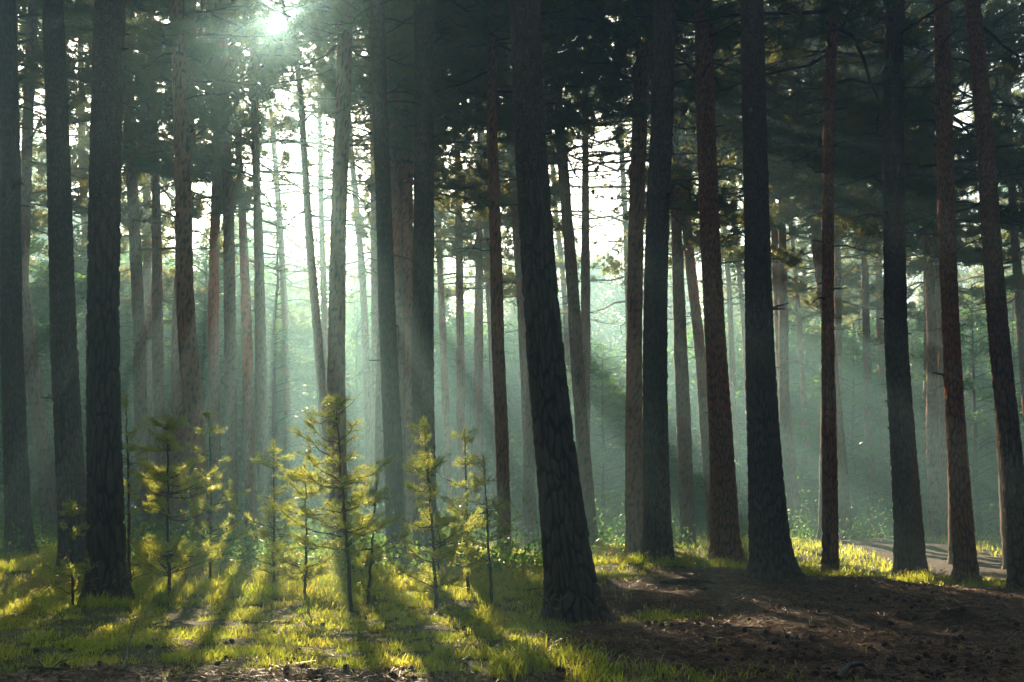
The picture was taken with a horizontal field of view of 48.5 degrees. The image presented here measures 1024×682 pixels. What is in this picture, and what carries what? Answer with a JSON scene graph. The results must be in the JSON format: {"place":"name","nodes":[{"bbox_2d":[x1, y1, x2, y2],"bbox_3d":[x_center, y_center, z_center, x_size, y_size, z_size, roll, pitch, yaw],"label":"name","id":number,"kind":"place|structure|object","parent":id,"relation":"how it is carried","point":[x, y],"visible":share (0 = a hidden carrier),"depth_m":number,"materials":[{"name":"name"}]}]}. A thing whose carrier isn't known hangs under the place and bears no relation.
{"place":"outdoors","nodes":[
{"label":"outdoors","id":0,"kind":"place"},
{"bbox_2d":[0,524,1005,580],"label":"grass","id":1,"kind":"structure","parent":0,"point":[980,542],"depth_m":28.34,"materials":[{"name":"green plant"}]},
{"bbox_2d":[0,518,1023,681],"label":"ground","id":2,"kind":"structure","parent":0,"point":[190,616],"depth_m":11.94,"materials":[{"name":"brown soil"}]},
{"bbox_2d":[0,0,40,556],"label":"pine tree","id":3,"kind":"object","parent":2,"relation":"on","point":[17,492],"visible":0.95,"depth_m":21.36,"materials":[{"name":"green plant"}]},
{"bbox_2d":[0,227,86,524],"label":"beech tree","id":4,"kind":"object","parent":2,"relation":"on","point":[37,298],"visible":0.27,"depth_m":33.00,"materials":[{"name":"green plant"}]},
{"bbox_2d":[30,0,88,566],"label":"pine tree","id":5,"kind":"object","parent":2,"relation":"on","point":[70,482],"visible":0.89,"depth_m":19.41,"materials":[{"name":"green plant"}]},
{"bbox_2d":[0,217,133,518],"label":"beech tree","id":6,"kind":"object","parent":2,"relation":"on","point":[129,356],"visible":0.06,"depth_m":38.47,"materials":[{"name":"green plant"}]},
{"bbox_2d":[38,497,97,605],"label":"young pine","id":7,"kind":"object","parent":2,"relation":"on","point":[71,507],"visible":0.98,"depth_m":14.37,"materials":[{"name":"green plant"}]},
{"bbox_2d":[16,0,137,536],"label":"pine tree","id":8,"kind":"object","parent":2,"relation":"on","point":[42,453],"visible":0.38,"depth_m":29.57,"materials":[{"name":"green plant"}]},
{"bbox_2d":[18,0,145,395],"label":"pine tree","id":9,"kind":"object","parent":2,"relation":"on","point":[32,22],"visible":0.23,"depth_m":32.03,"materials":[{"name":"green plant"}]},
{"bbox_2d":[18,1,174,406],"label":"pine tree","id":10,"kind":"object","parent":2,"relation":"on","point":[84,227],"visible":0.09,"depth_m":39.61,"materials":[{"name":"green plant"}]},
{"bbox_2d":[26,244,171,518],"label":"beech tree","id":11,"kind":"object","parent":2,"relation":"on","point":[128,374],"visible":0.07,"depth_m":42.88,"materials":[{"name":"green plant"}]},
{"bbox_2d":[78,0,135,603],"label":"pine tree","id":12,"kind":"object","parent":2,"relation":"on","point":[106,547],"visible":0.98,"depth_m":15.35,"materials":[{"name":"brown plant"}]},
{"bbox_2d":[16,0,212,537],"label":"pine tree","id":13,"kind":"object","parent":2,"relation":"on","point":[141,140],"visible":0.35,"depth_m":31.04,"materials":[{"name":"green plant"}]},
{"bbox_2d":[18,2,229,316],"bbox_3d":[-13.629,-5.006,36.823,9.117,22.777,7.823,-6,-10,35],"label":"pine tree","id":14,"kind":"object","parent":2,"relation":"on","point":[37,218],"visible":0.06,"depth_m":36.71,"materials":[{"name":"green plant"}]},
{"bbox_2d":[19,0,252,531],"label":"pine tree","id":15,"kind":"object","parent":2,"relation":"on","point":[168,284],"visible":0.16,"depth_m":38.66,"materials":[{"name":"green plant"}]},
{"bbox_2d":[121,390,158,585],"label":"young pine","id":16,"kind":"object","parent":2,"relation":"on","point":[130,489],"visible":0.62,"depth_m":16.46,"materials":[{"name":"green plant"}]},
{"bbox_2d":[80,255,208,510],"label":"beech tree","id":17,"kind":"object","parent":2,"relation":"on","point":[168,313],"visible":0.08,"depth_m":45.96,"materials":[{"name":"green plant"}]},
{"bbox_2d":[21,0,304,535],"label":"pine tree","id":18,"kind":"object","parent":2,"relation":"on","point":[157,344],"visible":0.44,"depth_m":31.23,"materials":[{"name":"green plant"}]},
{"bbox_2d":[130,412,228,596],"bbox_3d":[-4.410,2.178,15.104,1.364,2.490,1.593,1,-8,-9],"label":"young pine","id":19,"kind":"object","parent":2,"relation":"on","point":[165,553],"visible":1,"depth_m":15.01,"materials":[{"name":"green plant"}]},
{"bbox_2d":[64,0,302,544],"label":"pine tree","id":20,"kind":"object","parent":2,"relation":"on","point":[178,30],"visible":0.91,"depth_m":25.43,"materials":[{"name":"green plant"}]},
{"bbox_2d":[78,0,310,536],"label":"pine tree","id":21,"kind":"object","parent":2,"relation":"on","point":[176,390],"visible":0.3,"depth_m":30.82,"materials":[{"name":"green plant"}]},
{"bbox_2d":[122,228,284,522],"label":"beech tree","id":22,"kind":"object","parent":2,"relation":"on","point":[202,337],"visible":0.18,"depth_m":40.15,"materials":[{"name":"green plant"}]},
{"bbox_2d":[171,410,263,579],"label":"young pine","id":23,"kind":"object","parent":2,"relation":"on","point":[212,476],"visible":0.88,"depth_m":17.36,"materials":[{"name":"green plant"}]},
{"bbox_2d":[124,0,317,534],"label":"pine tree","id":24,"kind":"object","parent":2,"relation":"on","point":[213,292],"visible":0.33,"depth_m":32.26,"materials":[{"name":"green plant"}]},
{"bbox_2d":[131,0,328,534],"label":"pine tree","id":25,"kind":"object","parent":2,"relation":"on","point":[248,406],"visible":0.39,"depth_m":32.46,"materials":[{"name":"green plant"}]},
{"bbox_2d":[122,0,357,535],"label":"pine tree","id":26,"kind":"object","parent":2,"relation":"on","point":[230,375],"visible":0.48,"depth_m":30.94,"materials":[{"name":"green plant"}]},
{"bbox_2d":[168,260,317,523],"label":"beech tree","id":27,"kind":"object","parent":2,"relation":"on","point":[280,396],"visible":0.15,"depth_m":47.43,"materials":[{"name":"green plant"}]},
{"bbox_2d":[132,0,375,538],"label":"pine tree","id":28,"kind":"object","parent":2,"relation":"on","point":[262,443],"visible":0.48,"depth_m":31.30,"materials":[{"name":"green plant"}]},
{"bbox_2d":[227,439,309,581],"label":"young pine","id":29,"kind":"object","parent":2,"relation":"on","point":[262,532],"visible":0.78,"depth_m":16.28,"materials":[{"name":"green plant"}]},
{"bbox_2d":[219,222,326,526],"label":"beech tree","id":30,"kind":"object","parent":2,"relation":"on","point":[284,355],"visible":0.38,"depth_m":41.31,"materials":[{"name":"green plant"}]},
{"bbox_2d":[193,0,370,527],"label":"pine tree","id":31,"kind":"object","parent":2,"relation":"on","point":[286,306],"visible":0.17,"depth_m":44.42,"materials":[{"name":"green plant"}]},
{"bbox_2d":[196,1,400,523],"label":"pine tree","id":32,"kind":"object","parent":2,"relation":"on","point":[319,366],"visible":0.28,"depth_m":35.72,"materials":[{"name":"green plant"}]},
{"bbox_2d":[245,1,369,396],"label":"pine tree","id":33,"kind":"object","parent":2,"relation":"on","point":[324,314],"visible":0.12,"depth_m":44.44,"materials":[{"name":"green plant"}]},
{"bbox_2d":[265,462,357,598],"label":"young pine","id":34,"kind":"object","parent":2,"relation":"on","point":[321,570],"visible":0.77,"depth_m":14.78,"materials":[{"name":"green plant"}]},
{"bbox_2d":[265,392,413,612],"bbox_3d":[-1.977,1.905,13.539,1.759,2.675,1.365,-2,-8,12],"label":"young pine","id":35,"kind":"object","parent":2,"relation":"on","point":[348,480],"visible":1,"depth_m":13.44,"materials":[{"name":"green plant"}]},
{"bbox_2d":[245,11,444,518],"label":"pine tree","id":36,"kind":"object","parent":2,"relation":"on","point":[360,245],"visible":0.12,"depth_m":41.29,"materials":[{"name":"green plant"}]},
{"bbox_2d":[258,0,449,551],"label":"pine tree","id":37,"kind":"object","parent":2,"relation":"on","point":[336,365],"visible":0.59,"depth_m":26.15,"materials":[{"name":"red plant"}]},
{"bbox_2d":[345,465,403,604],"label":"young pine","id":38,"kind":"object","parent":2,"relation":"on","point":[369,555],"visible":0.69,"depth_m":14.36,"materials":[{"name":"green plant"}]},
{"bbox_2d":[286,30,476,507],"bbox_3d":[-4.567,-4.585,38.956,6.842,22.790,7.597,-4,-9,27],"label":"pine tree","id":39,"kind":"object","parent":2,"relation":"on","point":[374,295],"visible":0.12,"depth_m":38.28,"materials":[{"name":"red plant"}]},
{"bbox_2d":[254,0,509,538],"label":"pine tree","id":40,"kind":"object","parent":2,"relation":"on","point":[440,151],"visible":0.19,"depth_m":30.25,"materials":[{"name":"green plant"}]},
{"bbox_2d":[259,0,512,540],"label":"pine tree","id":41,"kind":"object","parent":2,"relation":"on","point":[407,195],"visible":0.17,"depth_m":32.15,"materials":[{"name":"green plant"}]},
{"bbox_2d":[310,0,468,562],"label":"pine tree","id":42,"kind":"object","parent":2,"relation":"on","point":[373,13],"visible":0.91,"depth_m":21.87,"materials":[{"name":"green plant"}]},
{"bbox_2d":[277,0,517,346],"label":"pine tree","id":43,"kind":"object","parent":2,"relation":"on","point":[451,128],"visible":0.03,"depth_m":33.75,"materials":[{"name":"green plant"}]},
{"bbox_2d":[254,0,543,523],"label":"pine tree","id":44,"kind":"object","parent":2,"relation":"on","point":[396,129],"visible":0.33,"depth_m":31.21,"materials":[{"name":"green plant"}]},
{"bbox_2d":[350,0,509,564],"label":"pine tree","id":45,"kind":"object","parent":2,"relation":"on","point":[422,402],"visible":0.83,"depth_m":22.76,"materials":[{"name":"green plant"}]},
{"bbox_2d":[351,53,511,526],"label":"pine tree","id":46,"kind":"object","parent":2,"relation":"on","point":[439,257],"visible":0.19,"depth_m":40.98,"materials":[{"name":"red plant"}]},
{"bbox_2d":[385,416,488,609],"bbox_3d":[-0.959,2.069,13.650,1.259,2.415,1.063,-7,-10,40],"label":"young pine","id":47,"kind":"object","parent":2,"relation":"on","point":[422,466],"visible":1,"depth_m":13.70,"materials":[{"name":"green plant"}]},
{"bbox_2d":[360,41,514,533],"bbox_3d":[-1.920,-5.035,39.765,7.640,23.942,7.642,-3,-9,21],"label":"pine tree","id":48,"kind":"object","parent":2,"relation":"on","point":[457,234],"visible":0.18,"depth_m":38.81,"materials":[{"name":"red plant"}]},
{"bbox_2d":[401,510,478,600],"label":"young pine","id":49,"kind":"object","parent":2,"relation":"on","point":[422,588],"visible":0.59,"depth_m":14.05,"materials":[{"name":"green plant"}]},
{"bbox_2d":[432,425,508,593],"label":"young pine","id":50,"kind":"object","parent":2,"relation":"on","point":[468,461],"visible":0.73,"depth_m":15.28,"materials":[{"name":"green plant"}]},
{"bbox_2d":[355,36,593,531],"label":"pine tree","id":51,"kind":"object","parent":2,"relation":"on","point":[479,358],"visible":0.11,"depth_m":40.10,"materials":[{"name":"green plant"}]},
{"bbox_2d":[434,360,522,519],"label":"beech tree","id":52,"kind":"object","parent":2,"relation":"on","point":[487,429],"visible":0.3,"depth_m":49.55,"materials":[{"name":"green plant"}]},
{"bbox_2d":[460,452,523,604],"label":"young pine","id":53,"kind":"object","parent":2,"relation":"on","point":[492,501],"visible":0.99,"depth_m":14.60,"materials":[{"name":"green plant"}]},
{"bbox_2d":[413,64,580,528],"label":"pine tree","id":54,"kind":"object","parent":2,"relation":"on","point":[451,292],"visible":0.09,"depth_m":42.66,"materials":[{"name":"green plant"}]},
{"bbox_2d":[0,544,1003,625],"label":"dry grass","id":55,"kind":"structure","parent":2,"relation":"on","point":[509,567],"depth_m":15.56,"materials":[{"name":"green plant"}]},
{"bbox_2d":[385,0,622,554],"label":"pine tree","id":56,"kind":"object","parent":2,"relation":"on","point":[489,28],"visible":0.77,"depth_m":24.78,"materials":[{"name":"red plant"}]},
{"bbox_2d":[0,546,1023,681],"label":"grass","id":57,"kind":"structure","parent":2,"relation":"on","point":[520,657],"depth_m":12.53,"materials":[{"name":"green plant"}]},
{"bbox_2d":[0,124,1023,526],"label":"distant forest","id":58,"kind":"object","parent":2,"relation":"on","point":[606,334],"visible":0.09,"depth_m":53.17,"materials":[{"name":"green plant"}]},
{"bbox_2d":[0,440,1023,576],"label":"undergrowth","id":59,"kind":"object","parent":2,"relation":"on","point":[359,540],"visible":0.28,"depth_m":26.45,"materials":[{"name":"green plant"}]},
{"bbox_2d":[396,0,633,546],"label":"pine tree","id":60,"kind":"object","parent":2,"relation":"on","point":[529,472],"visible":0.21,"depth_m":30.89,"materials":[{"name":"green plant"}]},
{"bbox_2d":[400,4,630,536],"bbox_3d":[-0.265,-5.812,36.580,8.033,24.604,7.808,6,-10,-36],"label":"pine tree","id":61,"kind":"object","parent":2,"relation":"on","point":[519,296],"visible":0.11,"depth_m":36.09,"materials":[{"name":"green plant"}]},
{"bbox_2d":[451,36,648,409],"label":"pine tree","id":62,"kind":"object","parent":2,"relation":"on","point":[560,263],"visible":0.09,"depth_m":48.41,"materials":[{"name":"green plant"}]},
{"bbox_2d":[495,0,614,623],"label":"pine tree","id":63,"kind":"object","parent":2,"relation":"on","point":[569,571],"visible":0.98,"depth_m":13.68,"materials":[{"name":"brown plant"}]},
{"bbox_2d":[409,0,739,547],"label":"pine tree","id":64,"kind":"object","parent":2,"relation":"on","point":[579,395],"visible":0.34,"depth_m":30.55,"materials":[{"name":"green plant"}]},
{"bbox_2d":[521,341,676,530],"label":"beech tree","id":65,"kind":"object","parent":2,"relation":"on","point":[611,395],"visible":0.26,"depth_m":42.73,"materials":[{"name":"green plant"}]},
{"bbox_2d":[474,1,738,437],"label":"pine tree","id":66,"kind":"object","parent":2,"relation":"on","point":[585,287],"visible":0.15,"depth_m":36.48,"materials":[{"name":"green plant"}]},
{"bbox_2d":[497,17,739,410],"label":"pine tree","id":67,"kind":"object","parent":2,"relation":"on","point":[610,259],"visible":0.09,"depth_m":45.03,"materials":[{"name":"green plant"}]},
{"bbox_2d":[497,0,741,556],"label":"pine tree","id":68,"kind":"object","parent":2,"relation":"on","point":[639,70],"visible":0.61,"depth_m":27.33,"materials":[{"name":"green plant"}]},
{"bbox_2d":[590,341,700,512],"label":"beech tree","id":69,"kind":"object","parent":2,"relation":"on","point":[617,411],"visible":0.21,"depth_m":48.79,"materials":[{"name":"green plant"}]},
{"bbox_2d":[636,0,678,560],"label":"pine tree","id":70,"kind":"object","parent":2,"relation":"on","point":[657,535],"visible":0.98,"depth_m":19.95,"materials":[{"name":"brown plant"}]},
{"bbox_2d":[541,0,808,312],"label":"pine tree","id":71,"kind":"object","parent":2,"relation":"on","point":[606,111],"visible":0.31,"depth_m":28.44,"materials":[{"name":"green plant"}]},
{"bbox_2d":[543,0,822,546],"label":"pine tree","id":72,"kind":"object","parent":2,"relation":"on","point":[685,463],"visible":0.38,"depth_m":31.43,"materials":[{"name":"green plant"}]},
{"bbox_2d":[543,6,846,542],"bbox_3d":[4.886,-5.251,34.713,8.759,22.985,8.627,3,-8,-19],"label":"pine tree","id":73,"kind":"object","parent":2,"relation":"on","point":[695,306],"visible":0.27,"depth_m":33.75,"materials":[{"name":"green plant"}]},
{"bbox_2d":[604,0,799,562],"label":"pine tree","id":74,"kind":"object","parent":2,"relation":"on","point":[725,530],"visible":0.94,"depth_m":21.64,"materials":[{"name":"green plant"}]},
{"bbox_2d":[609,23,806,519],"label":"pine tree","id":75,"kind":"object","parent":2,"relation":"on","point":[730,304],"visible":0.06,"depth_m":46.57,"materials":[{"name":"red plant"}]},
{"bbox_2d":[564,0,876,375],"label":"pine tree","id":76,"kind":"object","parent":2,"relation":"on","point":[730,241],"visible":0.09,"depth_m":33.23,"materials":[{"name":"green plant"}]},
{"bbox_2d":[602,0,851,468],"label":"pine tree","id":77,"kind":"object","parent":2,"relation":"on","point":[742,307],"visible":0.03,"depth_m":46.90,"materials":[{"name":"green plant"}]},
{"bbox_2d":[576,0,884,368],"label":"pine tree","id":78,"kind":"object","parent":2,"relation":"on","point":[779,134],"visible":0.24,"depth_m":29.13,"materials":[{"name":"green plant"}]},
{"bbox_2d":[670,371,811,529],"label":"beech tree","id":79,"kind":"object","parent":2,"relation":"on","point":[743,498],"visible":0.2,"depth_m":44.76,"materials":[{"name":"green plant"}]},
{"bbox_2d":[738,0,806,580],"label":"pine tree","id":80,"kind":"object","parent":2,"relation":"on","point":[771,555],"visible":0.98,"depth_m":17.77,"materials":[{"name":"brown plant"}]},
{"bbox_2d":[647,0,923,536],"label":"pine tree","id":81,"kind":"object","parent":2,"relation":"on","point":[783,391],"visible":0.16,"depth_m":38.09,"materials":[{"name":"brown plant"}]},
{"bbox_2d":[722,4,860,530],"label":"pine tree","id":82,"kind":"object","parent":2,"relation":"on","point":[816,336],"visible":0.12,"depth_m":45.95,"materials":[{"name":"green plant"}]},
{"bbox_2d":[680,0,905,536],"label":"pine tree","id":83,"kind":"object","parent":2,"relation":"on","point":[795,498],"visible":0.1,"depth_m":39.17,"materials":[{"name":"brown plant"}]},
{"bbox_2d":[609,0,994,573],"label":"pine tree","id":84,"kind":"object","parent":2,"relation":"on","point":[829,467],"visible":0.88,"depth_m":21.42,"materials":[{"name":"red plant"}]},
{"bbox_2d":[688,0,916,539],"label":"pine tree","id":85,"kind":"object","parent":2,"relation":"on","point":[815,197],"visible":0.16,"depth_m":35.81,"materials":[{"name":"brown plant"}]},
{"bbox_2d":[731,18,935,532],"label":"pine tree","id":86,"kind":"object","parent":2,"relation":"on","point":[801,287],"visible":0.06,"depth_m":42.06,"materials":[{"name":"green plant"}]},
{"bbox_2d":[689,0,1015,541],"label":"pine tree","id":87,"kind":"object","parent":2,"relation":"on","point":[788,213],"visible":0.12,"depth_m":34.73,"materials":[{"name":"green plant"}]},
{"bbox_2d":[793,327,926,531],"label":"beech tree","id":88,"kind":"object","parent":2,"relation":"on","point":[854,375],"visible":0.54,"depth_m":42.34,"materials":[{"name":"green plant"}]},
{"bbox_2d":[713,0,1023,384],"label":"pine tree","id":89,"kind":"object","parent":2,"relation":"on","point":[846,132],"visible":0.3,"depth_m":30.01,"materials":[{"name":"green plant"}]},
{"bbox_2d":[769,5,968,533],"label":"pine tree","id":90,"kind":"object","parent":2,"relation":"on","point":[871,481],"visible":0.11,"depth_m":42.22,"materials":[{"name":"brown plant"}]},
{"bbox_2d":[763,0,990,579],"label":"pine tree","id":91,"kind":"object","parent":2,"relation":"on","point":[909,551],"visible":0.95,"depth_m":20.91,"materials":[{"name":"brown plant"}]},
{"bbox_2d":[778,13,976,531],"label":"pine tree","id":92,"kind":"object","parent":2,"relation":"on","point":[854,310],"visible":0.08,"depth_m":45.95,"materials":[{"name":"green plant"}]},
{"bbox_2d":[738,0,1023,564],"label":"pine tree","id":93,"kind":"object","parent":2,"relation":"on","point":[966,140],"visible":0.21,"depth_m":28.22,"materials":[{"name":"green plant"}]},
{"bbox_2d":[770,0,1023,539],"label":"pine tree","id":94,"kind":"object","parent":2,"relation":"on","point":[933,454],"visible":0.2,"depth_m":36.39,"materials":[{"name":"red plant"}]},
{"bbox_2d":[800,0,1023,536],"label":"pine tree","id":95,"kind":"object","parent":2,"relation":"on","point":[975,293],"visible":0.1,"depth_m":38.69,"materials":[{"name":"green plant"}]},
{"bbox_2d":[804,0,1023,531],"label":"pine tree","id":96,"kind":"object","parent":2,"relation":"on","point":[919,269],"visible":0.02,"depth_m":42.11,"materials":[{"name":"brown plant"}]},
{"bbox_2d":[843,323,995,498],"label":"beech tree","id":97,"kind":"object","parent":2,"relation":"on","point":[860,463],"visible":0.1,"depth_m":47.89,"materials":[{"name":"green plant"}]},
{"bbox_2d":[836,0,1023,425],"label":"pine tree","id":98,"kind":"object","parent":2,"relation":"on","point":[1015,279],"visible":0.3,"depth_m":34.63,"materials":[{"name":"green plant"}]},
{"bbox_2d":[838,0,1023,568],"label":"pine tree","id":99,"kind":"object","parent":2,"relation":"on","point":[1001,156],"visible":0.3,"depth_m":25.96,"materials":[{"name":"green plant"}]},
{"bbox_2d":[856,0,1023,589],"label":"pine tree","id":100,"kind":"object","parent":2,"relation":"on","point":[1008,428],"visible":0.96,"depth_m":19.19,"materials":[{"name":"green plant"}]},
{"bbox_2d":[908,0,983,586],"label":"pine tree","id":101,"kind":"object","parent":2,"relation":"on","point":[964,550],"visible":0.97,"depth_m":19.98,"materials":[{"name":"red plant"}]},
{"bbox_2d":[872,281,1023,535],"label":"beech tree","id":102,"kind":"object","parent":2,"relation":"on","point":[976,484],"visible":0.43,"depth_m":40.74,"materials":[{"name":"green plant"}]},
{"bbox_2d":[939,273,1023,518],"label":"beech tree","id":103,"kind":"object","parent":2,"relation":"on","point":[982,333],"visible":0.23,"depth_m":45.50,"materials":[{"name":"green plant"}]},
{"bbox_2d":[18,0,1023,360],"label":"sky","id":104,"kind":"structure","parent":0,"point":[575,199],"materials":[{"name":"white"}]},
{"bbox_2d":[799,531,1006,580],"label":"path","id":105,"kind":"structure","parent":0,"point":[936,554],"depth_m":28.88,"materials":[{"name":"grey soil"}]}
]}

